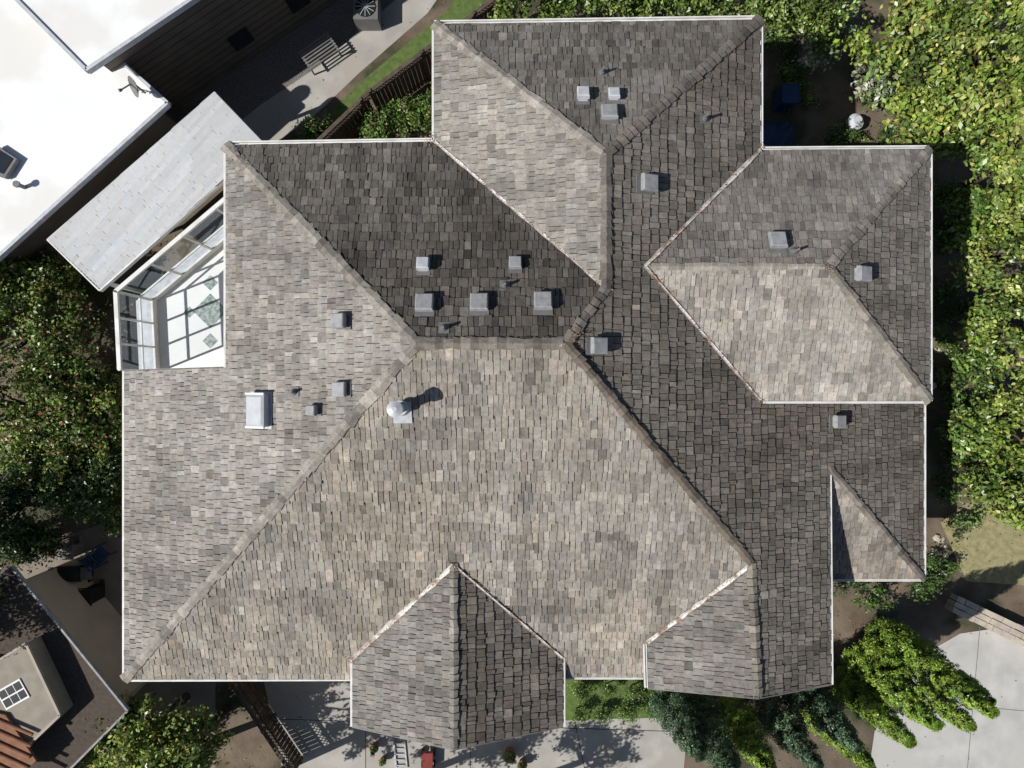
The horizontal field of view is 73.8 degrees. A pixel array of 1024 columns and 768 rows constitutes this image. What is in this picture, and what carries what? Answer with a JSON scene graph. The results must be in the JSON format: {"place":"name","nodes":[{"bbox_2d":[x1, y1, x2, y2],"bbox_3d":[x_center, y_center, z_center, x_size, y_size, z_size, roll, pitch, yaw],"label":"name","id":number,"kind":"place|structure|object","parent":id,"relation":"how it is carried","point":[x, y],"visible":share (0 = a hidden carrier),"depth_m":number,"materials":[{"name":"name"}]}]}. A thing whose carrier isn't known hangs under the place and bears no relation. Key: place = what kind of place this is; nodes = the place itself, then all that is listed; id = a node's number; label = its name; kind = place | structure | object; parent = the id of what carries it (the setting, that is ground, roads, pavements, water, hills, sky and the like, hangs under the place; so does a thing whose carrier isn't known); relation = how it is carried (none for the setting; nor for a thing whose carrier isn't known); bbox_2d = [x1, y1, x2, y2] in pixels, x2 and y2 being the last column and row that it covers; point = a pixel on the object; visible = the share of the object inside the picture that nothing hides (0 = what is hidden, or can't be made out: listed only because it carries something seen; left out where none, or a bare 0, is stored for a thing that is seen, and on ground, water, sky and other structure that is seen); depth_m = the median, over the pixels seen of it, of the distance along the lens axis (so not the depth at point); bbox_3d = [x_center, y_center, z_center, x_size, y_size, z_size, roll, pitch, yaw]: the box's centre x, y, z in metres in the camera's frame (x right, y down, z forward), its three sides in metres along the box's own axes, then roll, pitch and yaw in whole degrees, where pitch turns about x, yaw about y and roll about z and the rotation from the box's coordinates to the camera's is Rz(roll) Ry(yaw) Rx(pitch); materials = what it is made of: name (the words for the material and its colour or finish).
{"place":"outdoors","nodes":[
{"label":"outdoors","id":0,"kind":"place"},
{"bbox_2d":[0,636,72,741],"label":"dormer wall","id":1,"kind":"structure","parent":0,"point":[35,713],"depth_m":19.40,"materials":[{"name":"beige paint"}]},
{"bbox_2d":[0,712,37,767],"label":"tile roof","id":2,"kind":"structure","parent":1,"relation":"on","point":[31,760],"depth_m":19.30,"materials":[{"name":"orange tile"}]},
{"bbox_2d":[0,719,33,767],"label":"tile ribs","id":3,"kind":"object","parent":2,"relation":"on","point":[18,740],"visible":1,"depth_m":19.24,"materials":[{"name":"orange tile"}]},
{"bbox_2d":[0,642,61,742],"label":"dormer trim","id":4,"kind":"structure","parent":1,"relation":"attached to","point":[42,677],"depth_m":19.36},
{"bbox_2d":[12,520,214,767],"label":"patio paving","id":5,"kind":"structure","parent":0,"point":[201,693],"depth_m":22.99,"materials":[{"name":"grey concrete"}]},
{"bbox_2d":[48,560,92,581],"bbox_3d":[-14.402,6.166,22.410,1.400,0.980,0.520,0,90,0],"label":"barbecue grill","id":6,"kind":"object","parent":5,"relation":"on","point":[73,571],"visible":0.83,"depth_m":22.12,"materials":[{"name":"metal"}]},
{"bbox_2d":[84,690,190,767],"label":"lemon tree","id":7,"kind":"object","parent":5,"relation":"on","point":[133,740],"visible":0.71,"depth_m":19.82,"materials":[{"name":"green plant"}]},
{"bbox_2d":[125,173,398,664],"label":"roof west deck","id":8,"kind":"structure","parent":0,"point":[250,382],"depth_m":16.99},
{"bbox_2d":[124,155,414,671],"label":"roof","id":9,"kind":"structure","parent":8,"relation":"on","point":[163,578],"depth_m":17.18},
{"bbox_2d":[246,395,264,425],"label":"skylight dome","id":10,"kind":"structure","parent":9,"relation":"on","point":[255,410],"depth_m":16.63,"materials":[{"name":"white plastic"}]},
{"bbox_2d":[352,573,453,749],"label":"entry gable","id":11,"kind":"structure","parent":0,"point":[376,708],"depth_m":17.78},
{"bbox_2d":[267,143,595,336],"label":"roof north deck","id":12,"kind":"structure","parent":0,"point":[463,254],"depth_m":16.10,"materials":[{"name":"grey wood"}]},
{"bbox_2d":[229,141,600,342],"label":"roof","id":13,"kind":"structure","parent":12,"relation":"on","point":[293,182],"depth_m":16.28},
{"bbox_2d":[132,343,745,679],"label":"roof","id":14,"kind":"structure","parent":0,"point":[502,503],"depth_m":16.66,"materials":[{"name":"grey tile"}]},
{"bbox_2d":[120,14,932,747],"bbox_3d":[0.578,-0.104,17.409,22.767,4.626,18.652,0,90,0],"label":"hip and ridge caps","id":15,"kind":"object","parent":14,"relation":"on","point":[396,322],"visible":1,"depth_m":16.39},
{"bbox_2d":[264,681,684,767],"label":"front path","id":16,"kind":"structure","parent":0,"point":[338,742],"depth_m":22.99,"materials":[{"name":"concrete"}]},
{"bbox_2d":[454,572,562,749],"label":"entry gable","id":17,"kind":"structure","parent":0,"point":[521,710],"depth_m":17.77,"materials":[{"name":"grey tile"}]},
{"bbox_2d":[0,0,1023,767],"bbox_3d":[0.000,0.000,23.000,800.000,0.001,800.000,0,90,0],"label":"ground","id":18,"kind":"structure","parent":0,"point":[936,622],"depth_m":23.00,"materials":[{"name":"green plant"}]},
{"bbox_2d":[0,255,49,298],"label":"photinia tree","id":19,"kind":"object","parent":18,"relation":"on","point":[9,268],"visible":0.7,"depth_m":20.74,"materials":[{"name":"green plant"}]},
{"bbox_2d":[0,353,66,463],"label":"photinia tree","id":20,"kind":"object","parent":18,"relation":"on","point":[14,411],"visible":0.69,"depth_m":20.44,"materials":[{"name":"green plant"}]},
{"bbox_2d":[0,515,68,573],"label":"shade tree","id":21,"kind":"object","parent":18,"relation":"on","point":[44,543],"visible":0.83,"depth_m":21.50,"materials":[{"name":"green plant"}]},
{"bbox_2d":[0,459,74,563],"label":"shade tree","id":22,"kind":"object","parent":18,"relation":"on","point":[19,496],"visible":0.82,"depth_m":21.05,"materials":[{"name":"green plant"}]},
{"bbox_2d":[0,424,85,500],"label":"photinia tree","id":23,"kind":"object","parent":18,"relation":"on","point":[26,465],"visible":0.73,"depth_m":20.89,"materials":[{"name":"green plant"}]},
{"bbox_2d":[0,277,94,386],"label":"photinia tree","id":24,"kind":"object","parent":18,"relation":"on","point":[30,325],"visible":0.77,"depth_m":20.68,"materials":[{"name":"green plant"}]},
{"bbox_2d":[13,243,87,320],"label":"photinia tree","id":25,"kind":"object","parent":18,"relation":"on","point":[52,273],"visible":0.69,"depth_m":21.08,"materials":[{"name":"green plant"}]},
{"bbox_2d":[7,308,121,434],"bbox_3d":[-13.735,-0.317,21.396,3.352,3.225,3.567,-21,90,0],"label":"photinia tree","id":26,"kind":"object","parent":18,"relation":"on","point":[60,386],"visible":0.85,"depth_m":20.66,"materials":[{"name":"green plant"}]},
{"bbox_2d":[25,460,121,531],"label":"shade tree","id":27,"kind":"object","parent":18,"relation":"on","point":[86,501],"visible":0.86,"depth_m":21.28,"materials":[{"name":"green plant"}]},
{"bbox_2d":[29,391,121,474],"bbox_3d":[-13.556,1.403,21.488,2.929,3.055,2.959,27,90,0],"label":"photinia tree","id":28,"kind":"object","parent":18,"relation":"on","point":[74,438],"visible":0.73,"depth_m":21.01,"materials":[{"name":"green plant"}]},
{"bbox_2d":[27,568,146,702],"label":"walls","id":29,"kind":"structure","parent":18,"relation":"on","point":[94,630],"depth_m":21.43,"materials":[{"name":"brown paint"}]},
{"bbox_2d":[0,569,129,767],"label":"roof slab","id":30,"kind":"structure","parent":29,"relation":"on","point":[65,740],"depth_m":20.00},
{"bbox_2d":[0,566,129,767],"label":"gutter","id":31,"kind":"object","parent":30,"relation":"on","point":[70,638],"visible":1,"depth_m":19.96,"materials":[{"name":"metal"}]},
{"bbox_2d":[63,433,121,508],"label":"shade tree","id":32,"kind":"object","parent":18,"relation":"on","point":[111,473],"visible":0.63,"depth_m":21.53,"materials":[{"name":"green plant"}]},
{"bbox_2d":[63,362,121,426],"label":"photinia tree","id":33,"kind":"object","parent":18,"relation":"on","point":[117,379],"visible":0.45,"depth_m":21.36,"materials":[{"name":"green plant"}]},
{"bbox_2d":[47,92,262,293],"bbox_3d":[-10.444,-5.614,21.366,6.721,3.268,2.336,-42,90,0],"label":"patio cover","id":34,"kind":"object","parent":18,"relation":"on","point":[120,225],"visible":0.9,"depth_m":19.93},
{"bbox_2d":[113,197,223,370],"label":"glass sunroom","id":35,"kind":"structure","parent":18,"relation":"on","point":[180,313],"depth_m":21.00,"materials":[{"name":"white glass"}]},
{"bbox_2d":[0,0,338,320],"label":"dark walls","id":36,"kind":"structure","parent":18,"relation":"on","point":[137,148],"depth_m":21.08,"materials":[{"name":"brown"}]},
{"bbox_2d":[0,0,184,250],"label":"flat roofs","id":37,"kind":"structure","parent":36,"relation":"on","point":[67,121],"depth_m":19.80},
{"bbox_2d":[0,0,200,261],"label":"parapet flashing","id":38,"kind":"object","parent":36,"relation":"on","point":[131,137],"visible":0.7,"depth_m":19.75,"materials":[{"name":"white metal"}]},
{"bbox_2d":[104,0,329,105],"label":"siding trim","id":39,"kind":"structure","parent":36,"relation":"attached to","point":[207,46],"depth_m":21.20,"materials":[{"name":"plastic"}]},
{"bbox_2d":[227,0,310,51],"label":"window panes","id":40,"kind":"object","parent":36,"relation":"attached to","point":[240,39],"visible":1,"depth_m":21.84,"materials":[{"name":"black glass"}]},
{"bbox_2d":[140,697,235,767],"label":"lemon tree","id":41,"kind":"object","parent":18,"relation":"on","point":[190,744],"visible":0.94,"depth_m":20.02,"materials":[{"name":"green plant"}]},
{"bbox_2d":[226,681,302,767],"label":"wooden fence","id":42,"kind":"object","parent":18,"relation":"on","point":[291,749],"visible":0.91,"depth_m":22.34,"materials":[{"name":"brown wood"}]},
{"bbox_2d":[191,0,394,118],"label":"gravel strip","id":43,"kind":"object","parent":18,"relation":"on","point":[276,76],"visible":0.6,"depth_m":23.00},
{"bbox_2d":[298,32,341,75],"bbox_3d":[-6.377,-10.987,22.738,1.198,0.505,0.759,-35,90,0],"label":"slatted bench","id":44,"kind":"object","parent":43,"relation":"on","point":[319,50],"visible":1,"depth_m":22.48,"materials":[{"name":"grey wood"}]},
{"bbox_2d":[353,0,381,30],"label":"air conditioner","id":45,"kind":"object","parent":43,"relation":"on","point":[367,15],"visible":1,"depth_m":22.25,"materials":[{"name":"grey metal"}]},
{"bbox_2d":[292,108,335,139],"bbox_3d":[-6.207,-8.131,21.986,1.372,2.037,1.144,-33,90,0],"label":"rose shrub","id":46,"kind":"object","parent":18,"relation":"on","point":[309,128],"visible":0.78,"depth_m":21.60,"materials":[{"name":"green plant"}]},
{"bbox_2d":[242,0,435,140],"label":"concrete walkway","id":47,"kind":"structure","parent":18,"relation":"on","point":[298,100],"depth_m":22.99,"materials":[{"name":"grey concrete"}]},
{"bbox_2d":[352,104,394,138],"bbox_3d":[-4.459,-8.306,22.094,1.427,1.816,1.448,0,90,0],"label":"rose shrub","id":48,"kind":"object","parent":18,"relation":"on","point":[375,124],"visible":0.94,"depth_m":21.60,"materials":[{"name":"green plant"}]},
{"bbox_2d":[317,0,484,133],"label":"grass strip","id":49,"kind":"object","parent":18,"relation":"on","point":[418,43],"depth_m":22.99,"materials":[{"name":"green plant"}]},
{"bbox_2d":[380,93,431,137],"bbox_3d":[-3.322,-8.629,22.025,1.964,1.961,1.507,0,90,0],"label":"rose shrub","id":50,"kind":"object","parent":18,"relation":"on","point":[402,128],"visible":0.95,"depth_m":21.73,"materials":[{"name":"green plant"}]},
{"bbox_2d":[316,0,502,139],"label":"wooden fence","id":51,"kind":"object","parent":18,"relation":"on","point":[425,77],"visible":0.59,"depth_m":21.49,"materials":[{"name":"brown wood"}]},
{"bbox_2d":[487,0,543,18],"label":"garden shrub","id":52,"kind":"object","parent":18,"relation":"on","point":[507,11],"visible":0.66,"depth_m":20.93,"materials":[{"name":"green plant"}]},
{"bbox_2d":[536,0,598,18],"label":"garden shrub","id":53,"kind":"object","parent":18,"relation":"on","point":[547,9],"visible":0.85,"depth_m":21.06,"materials":[{"name":"green plant"}]},
{"bbox_2d":[565,678,658,719],"bbox_3d":[3.358,10.207,22.984,3.457,0.001,2.268,0,90,0],"label":"garden bed","id":54,"kind":"object","parent":18,"relation":"on","point":[618,698],"depth_m":22.98,"materials":[{"name":"green plant"}]},
{"bbox_2d":[571,0,666,17],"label":"garden shrub","id":55,"kind":"object","parent":18,"relation":"on","point":[639,8],"visible":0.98,"depth_m":20.74,"materials":[{"name":"green plant"}]},
{"bbox_2d":[648,690,708,762],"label":"cypress tree","id":56,"kind":"object","parent":18,"relation":"on","point":[689,738],"visible":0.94,"depth_m":20.79,"materials":[{"name":"green plant"}]},
{"bbox_2d":[658,0,719,16],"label":"garden shrub","id":57,"kind":"object","parent":18,"relation":"on","point":[697,7],"visible":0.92,"depth_m":20.77,"materials":[{"name":"green plant"}]},
{"bbox_2d":[673,694,742,767],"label":"cypress tree","id":58,"kind":"object","parent":18,"relation":"on","point":[723,754],"visible":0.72,"depth_m":20.49,"materials":[{"name":"green plant"}]},
{"bbox_2d":[711,696,776,767],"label":"cypress tree","id":59,"kind":"object","parent":18,"relation":"on","point":[747,740],"visible":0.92,"depth_m":20.71,"materials":[{"name":"green plant"}]},
{"bbox_2d":[708,0,782,22],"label":"garden shrub","id":60,"kind":"object","parent":18,"relation":"on","point":[756,6],"visible":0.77,"depth_m":20.33,"materials":[{"name":"green plant"}]},
{"bbox_2d":[763,122,793,146],"bbox_3d":[8.933,-8.107,22.788,1.100,0.383,1.400,0,90,0],"label":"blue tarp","id":61,"kind":"object","parent":18,"relation":"on","point":[778,133],"visible":0.57,"depth_m":22.79,"materials":[{"name":"blue plastic"}]},
{"bbox_2d":[749,0,809,36],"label":"garden shrub","id":62,"kind":"object","parent":18,"relation":"on","point":[786,10],"visible":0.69,"depth_m":20.43,"materials":[{"name":"green plant"}]},
{"bbox_2d":[741,694,824,767],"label":"cypress tree","id":63,"kind":"object","parent":18,"relation":"on","point":[775,718],"visible":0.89,"depth_m":20.25,"materials":[{"name":"green plant"}]},
{"bbox_2d":[773,84,798,111],"bbox_3d":[9.051,-9.489,22.562,0.560,0.835,0.729,0,90,0],"label":"wheelie bin","id":64,"kind":"object","parent":18,"relation":"on","point":[786,96],"visible":1,"depth_m":22.14,"materials":[{"name":"blue plastic"}]},
{"bbox_2d":[777,0,864,64],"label":"garden shrub","id":65,"kind":"object","parent":18,"relation":"on","point":[820,13],"visible":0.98,"depth_m":20.64,"materials":[{"name":"green plant"}]},
{"bbox_2d":[781,687,863,753],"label":"cypress tree","id":66,"kind":"object","parent":18,"relation":"on","point":[835,725],"visible":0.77,"depth_m":20.16,"materials":[{"name":"green plant"}]},
{"bbox_2d":[799,690,876,767],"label":"cypress tree","id":67,"kind":"object","parent":18,"relation":"on","point":[865,759],"visible":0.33,"depth_m":20.11,"materials":[{"name":"green plant"}]},
{"bbox_2d":[821,119,865,145],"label":"groundcover shrub","id":68,"kind":"object","parent":18,"relation":"on","point":[835,140],"visible":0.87,"depth_m":22.40,"materials":[{"name":"green plant"}]},
{"bbox_2d":[829,665,916,748],"bbox_3d":[10.888,9.722,20.774,1.300,4.451,1.342,0,90,0],"label":"arborvitae tree","id":69,"kind":"object","parent":18,"relation":"on","point":[875,711],"visible":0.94,"depth_m":20.46,"materials":[{"name":"green plant"}]},
{"bbox_2d":[849,72,900,113],"bbox_3d":[11.793,-9.650,22.357,1.613,1.297,1.497,0,90,0],"label":"hosta plant","id":70,"kind":"object","parent":18,"relation":"on","point":[883,85],"visible":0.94,"depth_m":22.11,"materials":[{"name":"green plant"}]},
{"bbox_2d":[840,645,945,733],"bbox_3d":[11.280,9.089,20.525,1.400,4.950,1.439,0,90,0],"label":"arborvitae tree","id":71,"kind":"object","parent":18,"relation":"on","point":[911,707],"visible":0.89,"depth_m":20.02,"materials":[{"name":"green plant"}]},
{"bbox_2d":[853,633,978,732],"bbox_3d":[11.733,8.772,20.175,1.523,5.651,1.522,0,90,0],"label":"arborvitae tree","id":72,"kind":"object","parent":18,"relation":"on","point":[944,707],"visible":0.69,"depth_m":19.37,"materials":[{"name":"green plant"}]},
{"bbox_2d":[831,0,1003,88],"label":"broadleaf tree","id":73,"kind":"object","parent":18,"relation":"on","point":[936,19],"visible":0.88,"depth_m":19.72,"materials":[{"name":"green plant"}]},
{"bbox_2d":[905,567,948,605],"bbox_3d":[13.657,6.718,22.510,1.465,0.996,1.136,-11,90,0],"label":"groundcover shrub","id":74,"kind":"object","parent":18,"relation":"on","point":[923,589],"visible":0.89,"depth_m":22.39,"materials":[{"name":"green plant"}]},
{"bbox_2d":[864,616,1000,718],"bbox_3d":[12.098,8.254,20.025,1.444,5.949,1.520,0,90,0],"label":"arborvitae tree","id":75,"kind":"object","parent":18,"relation":"on","point":[960,688],"visible":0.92,"depth_m":19.53,"materials":[{"name":"green plant"}]},
{"bbox_2d":[877,621,996,705],"bbox_3d":[12.443,8.205,20.324,1.171,5.351,1.204,0,90,0],"label":"arborvitae tree","id":76,"kind":"object","parent":18,"relation":"on","point":[985,691],"visible":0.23,"depth_m":20.16,"materials":[{"name":"green plant"}]},
{"bbox_2d":[881,54,1006,165],"bbox_3d":[12.964,-8.113,21.146,3.868,3.728,2.931,-8,90,0],"label":"broadleaf tree","id":77,"kind":"object","parent":18,"relation":"on","point":[919,113],"visible":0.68,"depth_m":20.20,"materials":[{"name":"green plant"}]},
{"bbox_2d":[926,468,961,506],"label":"groundcover shrub","id":78,"kind":"object","parent":18,"relation":"on","point":[947,493],"visible":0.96,"depth_m":22.48,"materials":[{"name":"green plant"}]},
{"bbox_2d":[926,549,962,588],"bbox_3d":[14.034,6.074,22.543,1.312,0.930,1.207,34,90,0],"label":"groundcover shrub","id":79,"kind":"object","parent":18,"relation":"on","point":[949,567],"visible":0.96,"depth_m":22.42,"materials":[{"name":"green plant"}]},
{"bbox_2d":[935,366,971,403],"bbox_3d":[14.531,0.051,22.518,1.102,0.977,1.444,0,90,0],"label":"groundcover shrub","id":80,"kind":"object","parent":18,"relation":"on","point":[953,385],"visible":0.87,"depth_m":22.51,"materials":[{"name":"green plant"}]},
{"bbox_2d":[910,0,1023,134],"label":"broadleaf tree","id":81,"kind":"object","parent":18,"relation":"on","point":[949,76],"visible":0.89,"depth_m":19.14,"materials":[{"name":"green plant"}]},
{"bbox_2d":[939,179,1006,252],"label":"broadleaf tree","id":82,"kind":"object","parent":18,"relation":"on","point":[971,214],"visible":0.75,"depth_m":21.29,"materials":[{"name":"green plant"}]},
{"bbox_2d":[945,399,1009,465],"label":"broadleaf tree","id":83,"kind":"object","parent":18,"relation":"on","point":[964,435],"visible":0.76,"depth_m":21.35,"materials":[{"name":"green plant"}]},
{"bbox_2d":[941,191,1023,316],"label":"broadleaf tree","id":84,"kind":"object","parent":18,"relation":"on","point":[973,267],"visible":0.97,"depth_m":20.48,"materials":[{"name":"green plant"}]},
{"bbox_2d":[944,593,1023,645],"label":"cap stones","id":85,"kind":"object","parent":18,"relation":"on","point":[983,619],"visible":1,"depth_m":22.60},
{"bbox_2d":[949,334,1019,396],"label":"broadleaf tree","id":86,"kind":"object","parent":18,"relation":"on","point":[979,367],"visible":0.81,"depth_m":21.31,"materials":[{"name":"green plant"}]},
{"bbox_2d":[947,429,1023,520],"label":"broadleaf tree","id":87,"kind":"object","parent":18,"relation":"on","point":[987,475],"visible":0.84,"depth_m":21.07,"materials":[{"name":"green plant"}]},
{"bbox_2d":[950,62,1023,236],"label":"broadleaf tree","id":88,"kind":"object","parent":18,"relation":"on","point":[1003,161],"visible":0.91,"depth_m":19.46,"materials":[{"name":"green plant"}]},
{"bbox_2d":[953,282,1023,380],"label":"broadleaf tree","id":89,"kind":"object","parent":18,"relation":"on","point":[982,325],"visible":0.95,"depth_m":20.44,"materials":[{"name":"green plant"}]},
{"bbox_2d":[963,366,1023,472],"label":"broadleaf tree","id":90,"kind":"object","parent":18,"relation":"on","point":[1010,406],"visible":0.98,"depth_m":20.86,"materials":[{"name":"green plant"}]},
{"bbox_2d":[985,475,1023,535],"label":"broadleaf tree","id":91,"kind":"object","parent":18,"relation":"on","point":[1016,513],"visible":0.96,"depth_m":20.27,"materials":[{"name":"green plant"}]},
{"bbox_2d":[434,31,605,283],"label":"roof","id":92,"kind":"structure","parent":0,"point":[581,162],"depth_m":16.46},
{"bbox_2d":[122,15,932,726],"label":"gutters","id":93,"kind":"object","parent":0,"point":[648,19],"visible":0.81,"depth_m":17.41,"materials":[{"name":"white paint"}]},
{"bbox_2d":[441,19,750,153],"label":"roof","id":94,"kind":"structure","parent":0,"point":[642,67],"depth_m":16.86,"materials":[{"name":"grey wood"}]},
{"bbox_2d":[647,571,758,698],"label":"garage gable","id":95,"kind":"structure","parent":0,"point":[685,672],"depth_m":17.69,"materials":[{"name":"grey tile"}]},
{"bbox_2d":[566,28,923,696],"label":"roof","id":96,"kind":"structure","parent":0,"point":[728,390],"depth_m":16.83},
{"bbox_2d":[351,140,760,659],"bbox_3d":[0.995,0.625,17.046,10.707,2.787,13.659,0,90,0],"label":"valley flashing","id":97,"kind":"object","parent":96,"relation":"on","point":[390,623],"visible":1,"depth_m":17.24,"materials":[{"name":"metal"}]},
{"bbox_2d":[341,134,836,668],"bbox_3d":[1.469,0.646,16.770,12.289,3.332,14.099,0,90,0],"label":"roof leaf debris","id":98,"kind":"object","parent":96,"relation":"on","point":[579,344],"visible":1,"depth_m":17.10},
{"bbox_2d":[651,267,922,400],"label":"roof","id":99,"kind":"structure","parent":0,"point":[841,329],"depth_m":16.68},
{"bbox_2d":[650,149,923,266],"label":"roof","id":100,"kind":"structure","parent":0,"point":[802,208],"depth_m":16.69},
{"bbox_2d":[827,466,919,578],"bbox_3d":[10.143,3.879,19.012,3.510,1.456,3.510,0,90,0],"label":"southeast hip","id":101,"kind":"object","parent":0,"point":[862,548],"visible":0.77,"depth_m":19.30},
{"bbox_2d":[829,157,930,391],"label":"roof","id":102,"kind":"structure","parent":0,"point":[915,194],"depth_m":16.99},
{"bbox_2d":[871,624,1023,767],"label":"driveway","id":103,"kind":"structure","parent":0,"point":[998,742],"depth_m":22.99,"materials":[{"name":"concrete"}]},
{"bbox_2d":[941,502,1023,584],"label":"dry lawn","id":104,"kind":"structure","parent":0,"point":[1004,556],"depth_m":22.99,"materials":[{"name":"beige plant"}]},
{"bbox_2d":[942,510,983,546],"bbox_3d":[14.962,4.621,22.512,1.282,0.990,1.095,-37,90,0],"label":"groundcover shrub","id":105,"kind":"object","parent":104,"relation":"on","point":[973,520],"visible":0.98,"depth_m":22.51,"materials":[{"name":"green plant"}]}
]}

